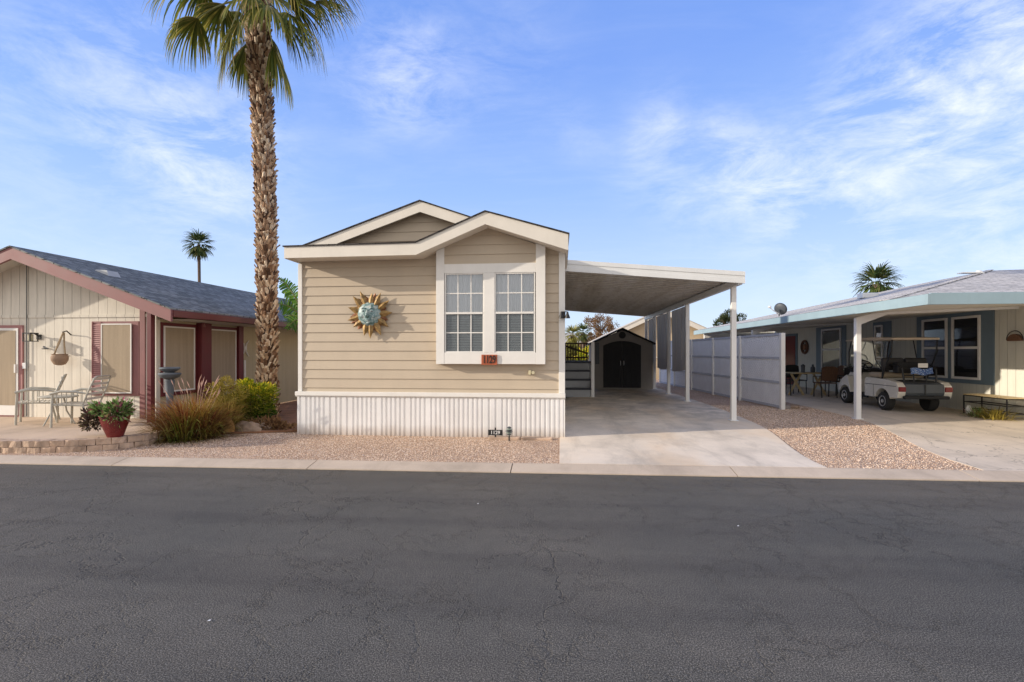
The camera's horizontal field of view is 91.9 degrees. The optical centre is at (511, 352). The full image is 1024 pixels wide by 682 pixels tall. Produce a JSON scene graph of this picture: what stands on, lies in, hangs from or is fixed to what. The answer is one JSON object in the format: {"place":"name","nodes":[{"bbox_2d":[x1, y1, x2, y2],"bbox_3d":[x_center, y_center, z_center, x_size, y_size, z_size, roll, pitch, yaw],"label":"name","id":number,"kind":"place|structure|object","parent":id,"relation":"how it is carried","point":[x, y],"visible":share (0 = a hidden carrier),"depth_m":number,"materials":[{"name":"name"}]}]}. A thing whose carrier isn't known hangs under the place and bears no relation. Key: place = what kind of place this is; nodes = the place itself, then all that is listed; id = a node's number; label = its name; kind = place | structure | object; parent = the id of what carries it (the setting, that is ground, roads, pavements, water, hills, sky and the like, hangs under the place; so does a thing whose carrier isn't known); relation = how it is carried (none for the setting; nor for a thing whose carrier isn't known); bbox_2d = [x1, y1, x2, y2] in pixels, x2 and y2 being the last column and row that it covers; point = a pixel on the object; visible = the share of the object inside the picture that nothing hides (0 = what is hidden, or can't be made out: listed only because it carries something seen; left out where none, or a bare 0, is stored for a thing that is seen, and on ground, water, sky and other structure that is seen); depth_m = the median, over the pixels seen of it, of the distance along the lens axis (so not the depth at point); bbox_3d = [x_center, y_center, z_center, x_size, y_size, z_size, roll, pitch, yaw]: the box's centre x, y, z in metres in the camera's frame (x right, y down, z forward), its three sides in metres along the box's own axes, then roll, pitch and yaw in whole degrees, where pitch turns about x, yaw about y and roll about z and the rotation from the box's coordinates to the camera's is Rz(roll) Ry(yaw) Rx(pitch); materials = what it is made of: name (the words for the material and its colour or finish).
{"place":"outdoors","nodes":[
{"label":"outdoors","id":0,"kind":"place"},
{"bbox_2d":[0,379,979,469],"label":"gravel bed","id":1,"kind":"object","parent":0,"point":[710,399],"visible":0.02,"depth_m":7.91,"materials":[{"name":"beige gravel"}]},
{"bbox_2d":[0,416,156,438],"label":"patio","id":2,"kind":"structure","parent":1,"relation":"on","point":[35,428],"depth_m":8.60,"materials":[{"name":"concrete"}]},
{"bbox_2d":[14,374,66,424],"bbox_3d":[-9.043,0.890,9.527,0.698,0.917,0.648,0,0,-38],"label":"patio chair","id":3,"kind":"object","parent":2,"relation":"on","point":[33,389],"visible":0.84,"depth_m":9.43,"materials":[{"name":"grey metal"}]},
{"bbox_2d":[38,394,78,425],"bbox_3d":[-8.441,1.081,9.218,0.570,0.541,0.570,0,0,6],"label":"patio table","id":4,"kind":"object","parent":2,"relation":"on","point":[54,398],"visible":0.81,"depth_m":9.24,"materials":[{"name":"grey metal"}]},
{"bbox_2d":[49,375,110,427],"bbox_3d":[-7.929,0.890,9.139,0.698,0.917,0.648,0,0,-12],"label":"patio chair","id":5,"kind":"object","parent":2,"relation":"on","point":[72,403],"visible":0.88,"depth_m":9.03,"materials":[{"name":"grey metal"}]},
{"bbox_2d":[0,430,165,452],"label":"block edging","id":6,"kind":"object","parent":1,"relation":"on","point":[61,445],"visible":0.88,"depth_m":7.58,"materials":[{"name":"beige stone"}]},
{"bbox_2d":[76,395,136,437],"bbox_3d":[-6.453,1.012,7.878,0.801,0.666,0.715,0,0,-29],"label":"flower pot","id":7,"kind":"object","parent":6,"relation":"on","point":[110,419],"visible":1,"depth_m":7.78,"materials":[{"name":"green plant"}]},
{"bbox_2d":[0,245,297,421],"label":"neighbour home","id":8,"kind":"object","parent":1,"relation":"on","point":[131,331],"visible":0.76,"depth_m":10.25,"materials":[{"name":"beige wood"}]},
{"bbox_2d":[0,325,23,416],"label":"door","id":9,"kind":"structure","parent":8,"relation":"in","point":[11,343],"depth_m":10.26,"materials":[{"name":"white paint"}]},
{"bbox_2d":[22,363,27,368],"bbox_3d":[-10.091,0.284,10.258,0.080,0.120,0.048,0,0,6],"label":"outlet box","id":10,"kind":"object","parent":8,"relation":"attached to","point":[23,365],"visible":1,"depth_m":10.23,"materials":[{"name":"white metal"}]},
{"bbox_2d":[22,333,40,341],"bbox_3d":[-9.804,-0.304,10.124,0.180,0.180,0.258,0,0,6],"label":"wall lantern","id":11,"kind":"object","parent":8,"relation":"attached to","point":[30,337],"depth_m":10.05,"materials":[{"name":"black metal"}]},
{"bbox_2d":[50,330,71,364],"bbox_3d":[-9.091,-0.087,9.980,0.320,0.710,0.278,0,0,-42],"label":"hanging pot","id":12,"kind":"object","parent":8,"relation":"hanging from","point":[59,359],"visible":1,"depth_m":9.91,"materials":[{"name":"ceramic"}]},
{"bbox_2d":[95,270,120,277],"bbox_3d":[-8.604,-1.671,10.540,0.320,0.139,0.300,0,0,6],"label":"roof vent","id":13,"kind":"object","parent":8,"relation":"attached to","point":[111,273],"visible":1,"depth_m":10.44,"materials":[{"name":"white metal"}]},
{"bbox_2d":[92,321,139,395],"bbox_3d":[-8.065,0.131,10.051,1.043,1.514,0.063,0,0,6],"label":"window","id":14,"kind":"structure","parent":8,"relation":"in","point":[115,344],"depth_m":10.02,"materials":[{"name":"white paint"}]},
{"bbox_2d":[160,322,196,396],"bbox_3d":[-7.105,0.150,10.586,0.048,1.520,0.974,0,0,6],"label":"side window","id":15,"kind":"structure","parent":8,"relation":"in","point":[178,342],"depth_m":10.59,"materials":[{"name":"white paint"}]},
{"bbox_2d":[212,326,236,389],"bbox_3d":[-6.971,0.150,11.948,0.048,1.520,1.050,0,0,6],"label":"side window","id":16,"kind":"structure","parent":8,"relation":"in","point":[224,339],"depth_m":11.97,"materials":[{"name":"beige fabric"}]},
{"bbox_2d":[244,340,248,377],"bbox_3d":[-6.886,0.173,12.773,0.044,0.974,0.330,0,0,6],"label":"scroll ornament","id":17,"kind":"object","parent":8,"relation":"attached to","point":[245,348],"visible":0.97,"depth_m":12.79,"materials":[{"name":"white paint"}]},
{"bbox_2d":[158,367,181,411],"bbox_3d":[-6.372,0.900,9.216,0.370,1.239,0.370,0,0,6],"label":"bird bath","id":18,"kind":"object","parent":1,"relation":"on","point":[170,374],"visible":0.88,"depth_m":9.15,"materials":[{"name":"grey stone"}]},
{"bbox_2d":[129,375,252,448],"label":"fountain grass","id":19,"kind":"object","parent":1,"relation":"on","point":[184,423],"depth_m":8.51,"materials":[{"name":"green plant"}]},
{"bbox_2d":[226,401,296,433],"bbox_3d":[-5.323,1.503,12.831,3.100,0.030,7.500,0,0,6],"label":"planting bed","id":20,"kind":"object","parent":1,"relation":"on","point":[288,412],"visible":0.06,"depth_m":11.26,"materials":[{"name":"brown soil"}]},
{"bbox_2d":[166,375,280,431],"bbox_3d":[-5.647,0.983,9.658,2.187,1.097,2.163,0,0,6],"label":"yellow shrub","id":21,"kind":"object","parent":20,"relation":"on","point":[224,394],"visible":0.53,"depth_m":9.60,"materials":[{"name":"plant"}]},
{"bbox_2d":[221,416,234,434],"bbox_3d":[-5.360,1.384,9.249,0.369,0.400,0.298,0,0,6],"label":"boulder","id":22,"kind":"object","parent":20,"relation":"on","point":[229,430],"visible":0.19,"depth_m":9.20,"materials":[{"name":"brown stone"}]},
{"bbox_2d":[216,377,280,421],"bbox_3d":[-5.439,1.024,10.150,1.258,1.062,1.013,0,0,6],"label":"green shrub","id":23,"kind":"object","parent":20,"relation":"on","point":[264,391],"visible":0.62,"depth_m":10.04,"materials":[{"name":"green plant"}]},
{"bbox_2d":[235,421,261,430],"bbox_3d":[-5.045,1.441,9.415,0.600,0.262,0.319,0,0,-11],"label":"boulder","id":24,"kind":"object","parent":20,"relation":"on","point":[252,426],"visible":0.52,"depth_m":9.32,"materials":[{"name":"beige stone"}]},
{"bbox_2d":[141,0,364,418],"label":"fan palm","id":25,"kind":"object","parent":20,"relation":"on","point":[256,61],"visible":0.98,"depth_m":11.07,"materials":[{"name":"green plant"}]},
{"bbox_2d":[260,423,271,429],"bbox_3d":[-4.793,1.459,9.615,0.327,0.178,0.276,0,0,6],"label":"boulder","id":26,"kind":"object","parent":20,"relation":"on","point":[261,424],"visible":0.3,"depth_m":9.53,"materials":[{"name":"stone"}]},
{"bbox_2d":[248,414,296,432],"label":"dry leaf litter","id":27,"kind":"object","parent":20,"relation":"on","point":[276,423],"visible":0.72,"depth_m":9.55,"materials":[{"name":"brown plant"}]},
{"bbox_2d":[278,277,297,331],"bbox_3d":[-5.447,-0.519,12.815,1.425,4.106,0.793,0,0,6],"label":"banana plant","id":28,"kind":"object","parent":20,"relation":"on","point":[291,295],"visible":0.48,"depth_m":12.67,"materials":[{"name":"green plant"}]},
{"bbox_2d":[22,432,557,463],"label":"gravel stones","id":29,"kind":"object","parent":1,"relation":"on","point":[278,455],"visible":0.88,"depth_m":7.80,"materials":[{"name":"beige gravel"}]},
{"bbox_2d":[282,200,569,437],"bbox_3d":[-0.949,-0.607,14.753,5.066,4.314,12.620,0,0,6],"label":"mobile home","id":30,"kind":"object","parent":1,"relation":"on","point":[461,293],"visible":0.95,"depth_m":8.91,"materials":[{"name":"beige"}]},
{"bbox_2d":[348,292,392,337],"bbox_3d":[-2.592,-0.679,8.957,0.852,0.875,0.218,0,0,6],"label":"sun ornament","id":31,"kind":"object","parent":30,"relation":"attached to","point":[370,313],"visible":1,"depth_m":8.98,"materials":[{"name":"gold metal"}]},
{"bbox_2d":[481,355,496,364],"bbox_3d":[-0.400,0.135,8.704,0.280,0.180,0.028,0,0,6],"label":"number plate","id":32,"kind":"object","parent":30,"relation":"attached to","point":[488,359],"visible":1,"depth_m":8.70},
{"bbox_2d":[559,311,569,317],"bbox_3d":[0.916,-0.653,8.651,0.197,0.125,0.130,0,0,6],"label":"porch light","id":33,"kind":"object","parent":30,"relation":"attached to","point":[562,314],"visible":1,"depth_m":8.61,"materials":[{"name":"black metal"}]},
{"bbox_2d":[488,428,501,436],"bbox_3d":[-0.289,1.424,8.622,0.250,0.212,0.035,0,0,6],"label":"stake sign","id":34,"kind":"object","parent":1,"relation":"on","point":[495,432],"visible":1,"depth_m":8.61,"materials":[{"name":"black plastic"}]},
{"bbox_2d":[488,436,520,439],"bbox_3d":[-0.131,1.515,8.654,0.550,0.070,0.160,0,0,6],"label":"edging paver","id":35,"kind":"object","parent":1,"relation":"on","point":[503,438],"visible":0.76,"depth_m":8.59,"materials":[{"name":"beige concrete"}]},
{"bbox_2d":[506,426,512,440],"bbox_3d":[-0.049,1.409,8.495,0.130,0.263,0.130,0,0,6],"label":"garden light","id":36,"kind":"object","parent":1,"relation":"on","point":[508,430],"visible":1,"depth_m":8.47,"materials":[{"name":"black plastic"}]},
{"bbox_2d":[521,436,552,439],"bbox_3d":[0.436,1.515,8.598,0.550,0.070,0.160,0,0,7],"label":"edging paver","id":37,"kind":"object","parent":1,"relation":"on","point":[534,438],"visible":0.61,"depth_m":8.54,"materials":[{"name":"beige concrete"}]},
{"bbox_2d":[656,357,671,378],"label":"garden wall","id":38,"kind":"structure","parent":1,"relation":"on","point":[657,373],"depth_m":25.59,"materials":[{"name":"beige paint"}]},
{"bbox_2d":[659,333,784,409],"bbox_3d":[6.661,0.477,17.232,0.100,1.895,10.340,0,0,1],"label":"fence","id":39,"kind":"object","parent":1,"relation":"on","point":[710,365],"visible":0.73,"depth_m":14.19,"materials":[{"name":"white metal"}]},
{"bbox_2d":[711,405,976,469],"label":"gravel stones","id":40,"kind":"object","parent":1,"relation":"on","point":[828,425],"visible":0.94,"depth_m":8.67,"materials":[{"name":"beige gravel"}]},
{"bbox_2d":[694,269,1023,418],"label":"neighbour home","id":41,"kind":"object","parent":1,"relation":"on","point":[978,353],"visible":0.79,"depth_m":12.15,"materials":[{"name":"white"}]},
{"bbox_2d":[768,303,786,315],"bbox_3d":[7.945,-1.230,14.895,0.561,0.500,0.334,0,0,6],"label":"satellite dish","id":42,"kind":"object","parent":41,"relation":"attached to","point":[780,308],"visible":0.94,"depth_m":14.86,"materials":[{"name":"grey metal"}]},
{"bbox_2d":[785,333,797,385],"bbox_3d":[11.770,0.305,20.951,0.058,2.150,1.240,0,0,6],"label":"door","id":43,"kind":"structure","parent":41,"relation":"in","point":[791,340],"depth_m":20.76,"materials":[{"name":"red wood"}]},
{"bbox_2d":[800,340,808,353],"bbox_3d":[11.637,-0.204,19.691,0.090,0.570,0.570,0,0,6],"label":"wall plaque","id":44,"kind":"object","parent":41,"relation":"attached to","point":[803,346],"depth_m":19.65,"materials":[{"name":"brown wood"}]},
{"bbox_2d":[821,328,840,367],"bbox_3d":[11.447,-0.095,17.769,0.036,1.496,1.288,0,0,6],"label":"window","id":45,"kind":"structure","parent":41,"relation":"in","point":[830,338],"depth_m":17.76,"materials":[{"name":"grey glass"}]},
{"bbox_2d":[857,293,878,298],"bbox_3d":[10.256,-1.622,14.267,0.450,0.150,0.300,0,0,6],"label":"roof vent","id":46,"kind":"object","parent":41,"relation":"attached to","point":[862,295],"visible":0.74,"depth_m":14.13,"materials":[{"name":"white metal"}]},
{"bbox_2d":[874,325,882,360],"bbox_3d":[11.185,-0.270,15.106,0.036,1.106,0.385,0,0,6],"label":"window","id":47,"kind":"structure","parent":41,"relation":"in","point":[878,329],"depth_m":15.13,"materials":[{"name":"white glass"}]},
{"bbox_2d":[921,318,947,377],"bbox_3d":[10.965,-0.105,12.855,0.036,1.516,0.865,0,0,6],"label":"window","id":48,"kind":"structure","parent":41,"relation":"in","point":[938,328],"depth_m":12.76,"materials":[{"name":"black glass"}]},
{"bbox_2d":[951,315,980,379],"bbox_3d":[10.867,-0.105,11.860,0.036,1.516,0.836,0,0,6],"label":"window","id":49,"kind":"structure","parent":41,"relation":"in","point":[965,330],"depth_m":11.85,"materials":[{"name":"glass"}]},
{"bbox_2d":[957,270,984,273],"bbox_3d":[13.176,-2.158,14.182,0.650,0.370,0.200,0,0,6],"label":"roof vent","id":50,"kind":"object","parent":41,"relation":"attached to","point":[979,271],"visible":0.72,"depth_m":14.13,"materials":[{"name":"white metal"}]},
{"bbox_2d":[1006,330,1023,340],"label":"wall basket","id":51,"kind":"object","parent":41,"relation":"attached to","point":[1015,337],"depth_m":10.51,"materials":[{"name":"brown wicker"}]},
{"bbox_2d":[0,464,1023,681],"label":"road","id":52,"kind":"structure","parent":0,"point":[126,574],"depth_m":3.47,"materials":[{"name":"grey asphalt"}]},
{"bbox_2d":[0,0,1023,337],"label":"sky","id":53,"kind":"structure","parent":0,"point":[795,146],"materials":[{"name":"blue"}]},
{"bbox_2d":[565,342,593,396],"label":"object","id":54,"kind":"structure","parent":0,"point":[579,378],"depth_m":15.94,"materials":[{"name":"metal"}]},
{"bbox_2d":[559,387,826,467],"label":"driveway","id":55,"kind":"structure","parent":0,"point":[658,426],"depth_m":8.77,"materials":[{"name":"concrete"}]},
{"bbox_2d":[587,328,655,388],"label":"garden shed","id":56,"kind":"structure","parent":55,"relation":"on","point":[623,358],"depth_m":18.65,"materials":[{"name":"black plastic"}]},
{"bbox_2d":[603,341,621,387],"bbox_3d":[3.799,0.462,18.675,0.691,1.762,0.080,0,0,6],"label":"door","id":57,"kind":"structure","parent":56,"relation":"in","point":[612,352],"depth_m":18.68,"materials":[{"name":"black plastic"}]},
{"bbox_2d":[622,341,640,387],"bbox_3d":[4.499,0.462,18.607,0.691,1.762,0.080,0,0,6],"label":"door","id":58,"kind":"structure","parent":56,"relation":"in","point":[631,352],"depth_m":18.61,"materials":[{"name":"black plastic"}]},
{"bbox_2d":[565,260,744,420],"bbox_3d":[3.410,-0.241,15.566,3.580,3.329,11.150,0,0,6],"label":"carport","id":59,"kind":"object","parent":55,"relation":"on","point":[650,291],"visible":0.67,"depth_m":12.28,"materials":[{"name":"white metal"}]},
{"bbox_2d":[648,318,652,341],"bbox_3d":[5.632,-0.412,19.845,0.096,1.884,1.600,0,0,6],"label":"shade cloth","id":60,"kind":"object","parent":59,"relation":"hanging from","point":[650,322],"visible":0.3,"depth_m":20.04,"materials":[{"name":"grey fabric"}]},
{"bbox_2d":[657,313,670,368],"bbox_3d":[5.426,-0.362,17.705,0.105,1.984,2.300,0,0,6],"label":"shade cloth","id":61,"kind":"object","parent":59,"relation":"hanging from","point":[661,341],"visible":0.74,"depth_m":17.90,"materials":[{"name":"grey fabric"}]},
{"bbox_2d":[672,306,684,370],"bbox_3d":[5.183,-0.362,15.242,0.102,1.984,2.250,0,0,6],"label":"shade cloth","id":62,"kind":"object","parent":59,"relation":"hanging from","point":[678,339],"visible":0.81,"depth_m":15.49,"materials":[{"name":"grey fabric"}]},
{"bbox_2d":[790,405,799,408],"bbox_3d":[7.042,1.362,12.373,0.238,0.102,0.228,0,0,-44],"label":"boulder","id":63,"kind":"object","parent":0,"point":[794,406],"visible":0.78,"depth_m":12.30,"materials":[{"name":"stone"}]},
{"bbox_2d":[749,385,1023,470],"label":"neighbour driveway","id":64,"kind":"structure","parent":0,"point":[951,434],"depth_m":9.36,"materials":[{"name":"concrete"}]},
{"bbox_2d":[704,330,780,337],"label":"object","id":65,"kind":"object","parent":64,"relation":"on","point":[709,335],"visible":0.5,"depth_m":21.47,"materials":[{"name":"white metal"}]},
{"bbox_2d":[785,375,791,395],"bbox_3d":[8.738,0.919,16.127,0.535,0.962,0.544,0,0,11],"label":"dining chair","id":66,"kind":"object","parent":64,"relation":"on","point":[790,381],"visible":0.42,"depth_m":15.86,"materials":[{"name":"black metal"}]},
{"bbox_2d":[785,365,806,393],"bbox_3d":[9.694,0.919,16.912,0.544,0.962,0.535,0,0,1],"label":"dining chair","id":67,"kind":"object","parent":64,"relation":"on","point":[791,368],"visible":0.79,"depth_m":17.11,"materials":[{"name":"black metal"}]},
{"bbox_2d":[751,323,853,337],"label":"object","id":68,"kind":"object","parent":64,"relation":"on","point":[756,331],"visible":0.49,"depth_m":16.07,"materials":[{"name":"white metal"}]},
{"bbox_2d":[785,372,826,394],"bbox_3d":[9.621,1.038,16.138,1.253,0.749,0.800,0,0,6],"label":"dining table","id":69,"kind":"object","parent":64,"relation":"on","point":[797,384],"visible":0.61,"depth_m":16.09,"materials":[{"name":"brown wood"}]},
{"bbox_2d":[801,364,804,372],"bbox_3d":[9.467,0.528,16.103,0.150,0.270,0.150,0,0,6],"label":"table lantern","id":70,"kind":"object","parent":69,"relation":"on","point":[802,368],"visible":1,"depth_m":16.06,"materials":[{"name":"grey metal"}]},
{"bbox_2d":[810,364,814,371],"bbox_3d":[9.825,0.533,16.168,0.140,0.260,0.140,0,0,6],"label":"vase","id":71,"kind":"object","parent":69,"relation":"on","point":[812,368],"visible":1,"depth_m":16.14,"materials":[{"name":"grey ceramic"}]},
{"bbox_2d":[813,366,837,397],"bbox_3d":[9.689,0.919,15.300,0.544,0.962,0.535,0,0,6],"label":"dining chair","id":72,"kind":"object","parent":64,"relation":"on","point":[829,373],"visible":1,"depth_m":15.08,"materials":[{"name":"black metal"}]},
{"bbox_2d":[825,365,844,395],"bbox_3d":[10.603,0.919,16.149,0.535,0.962,0.544,0,0,-9],"label":"dining chair","id":73,"kind":"object","parent":64,"relation":"on","point":[840,370],"visible":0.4,"depth_m":16.24,"materials":[{"name":"black metal"}]},
{"bbox_2d":[839,367,862,398],"bbox_3d":[10.369,0.919,15.134,0.544,0.962,0.535,0,0,21],"label":"dining chair","id":74,"kind":"object","parent":64,"relation":"on","point":[846,371],"visible":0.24,"depth_m":14.96,"materials":[{"name":"brown wood"}]},
{"bbox_2d":[838,337,952,410],"bbox_3d":[9.558,0.512,12.545,1.143,1.768,2.756,0,0,7],"label":"golf cart","id":75,"kind":"object","parent":64,"relation":"on","point":[906,378],"visible":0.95,"depth_m":11.77,"materials":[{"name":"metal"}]},
{"bbox_2d":[852,306,1018,419],"bbox_3d":[8.861,0.240,10.385,3.191,2.370,0.160,0,0,6],"label":"awning post","id":76,"kind":"object","parent":64,"relation":"on","point":[859,321],"visible":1,"depth_m":10.48,"materials":[{"name":"white metal"}]},
{"bbox_2d":[965,405,971,413],"bbox_3d":[10.287,1.304,11.149,0.120,0.210,0.117,0,0,6],"label":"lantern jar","id":77,"kind":"object","parent":64,"relation":"on","point":[968,408],"visible":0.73,"depth_m":11.12,"materials":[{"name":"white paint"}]},
{"bbox_2d":[959,404,1023,421],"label":"flowering plant","id":78,"kind":"object","parent":64,"relation":"on","point":[993,415],"visible":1,"depth_m":10.44,"materials":[{"name":"green plant"}]},
{"bbox_2d":[963,394,1023,419],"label":"plant bench","id":79,"kind":"object","parent":64,"relation":"on","point":[1006,398],"visible":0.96,"depth_m":10.63,"materials":[{"name":"brown wood"}]},
{"label":"ground","id":80,"kind":"structure","parent":0,"visible":0},
{"bbox_2d":[181,227,215,281],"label":"fan palm","id":81,"kind":"object","parent":80,"relation":"on","point":[198,252],"visible":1,"depth_m":55.41,"materials":[{"name":"green plant"}]},
{"bbox_2d":[565,333,581,354],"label":"distant house","id":82,"kind":"structure","parent":80,"relation":"on","point":[566,338],"depth_m":44.12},
{"bbox_2d":[565,323,583,342],"bbox_3d":[4.022,-0.162,32.796,1.546,3.508,1.567,0,0,6],"label":"fan palm","id":83,"kind":"object","parent":80,"relation":"on","point":[573,338],"visible":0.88,"depth_m":32.57,"materials":[{"name":"green plant"}]},
{"bbox_2d":[566,341,582,359],"bbox_3d":[3.652,0.439,29.796,1.997,2.324,1.926,0,0,6],"label":"shrub","id":84,"kind":"object","parent":80,"relation":"on","point":[571,351],"visible":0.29,"depth_m":29.36,"materials":[{"name":"green plant"}]},
{"bbox_2d":[574,346,588,360],"bbox_3d":[4.136,0.593,27.720,1.348,2.031,1.236,0,0,25],"label":"shrub","id":85,"kind":"object","parent":80,"relation":"on","point":[584,354],"visible":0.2,"depth_m":27.63,"materials":[{"name":"yellow plant"}]},
{"bbox_2d":[576,322,593,348],"bbox_3d":[4.970,-0.309,34.696,1.564,3.801,1.570,0,0,-14],"label":"fan palm","id":86,"kind":"object","parent":80,"relation":"on","point":[584,335],"visible":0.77,"depth_m":34.54,"materials":[{"name":"green plant"}]},
{"bbox_2d":[585,332,599,346],"bbox_3d":[6.378,-0.030,39.623,1.891,3.246,1.845,0,0,6],"label":"tree","id":87,"kind":"object","parent":80,"relation":"on","point":[597,335],"visible":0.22,"depth_m":39.16,"materials":[{"name":"brown plant"}]},
{"bbox_2d":[583,313,619,335],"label":"tree","id":88,"kind":"object","parent":80,"relation":"on","point":[596,323],"visible":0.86,"depth_m":41.09,"materials":[{"name":"brown plant"}]},
{"bbox_2d":[587,311,705,356],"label":"distant house","id":89,"kind":"structure","parent":80,"relation":"on","point":[637,326],"depth_m":29.60,"materials":[{"name":"beige paint"}]},
{"bbox_2d":[712,308,747,325],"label":"tree","id":90,"kind":"object","parent":80,"relation":"on","point":[724,318],"visible":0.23,"depth_m":44.24,"materials":[{"name":"green plant"}]},
{"bbox_2d":[852,260,903,296],"bbox_3d":[23.485,-2.151,31.841,3.010,7.479,3.104,0,0,6],"label":"fan palm","id":91,"kind":"object","parent":80,"relation":"on","point":[882,273],"visible":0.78,"depth_m":31.47,"materials":[{"name":"green plant"}]},
{"label":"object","id":92,"kind":"structure","parent":80,"relation":"on","visible":0},
{"bbox_2d":[0,455,1023,481],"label":"kerb","id":93,"kind":"structure","parent":92,"relation":"on","point":[822,473],"depth_m":6.57,"materials":[{"name":"concrete"}]}
]}

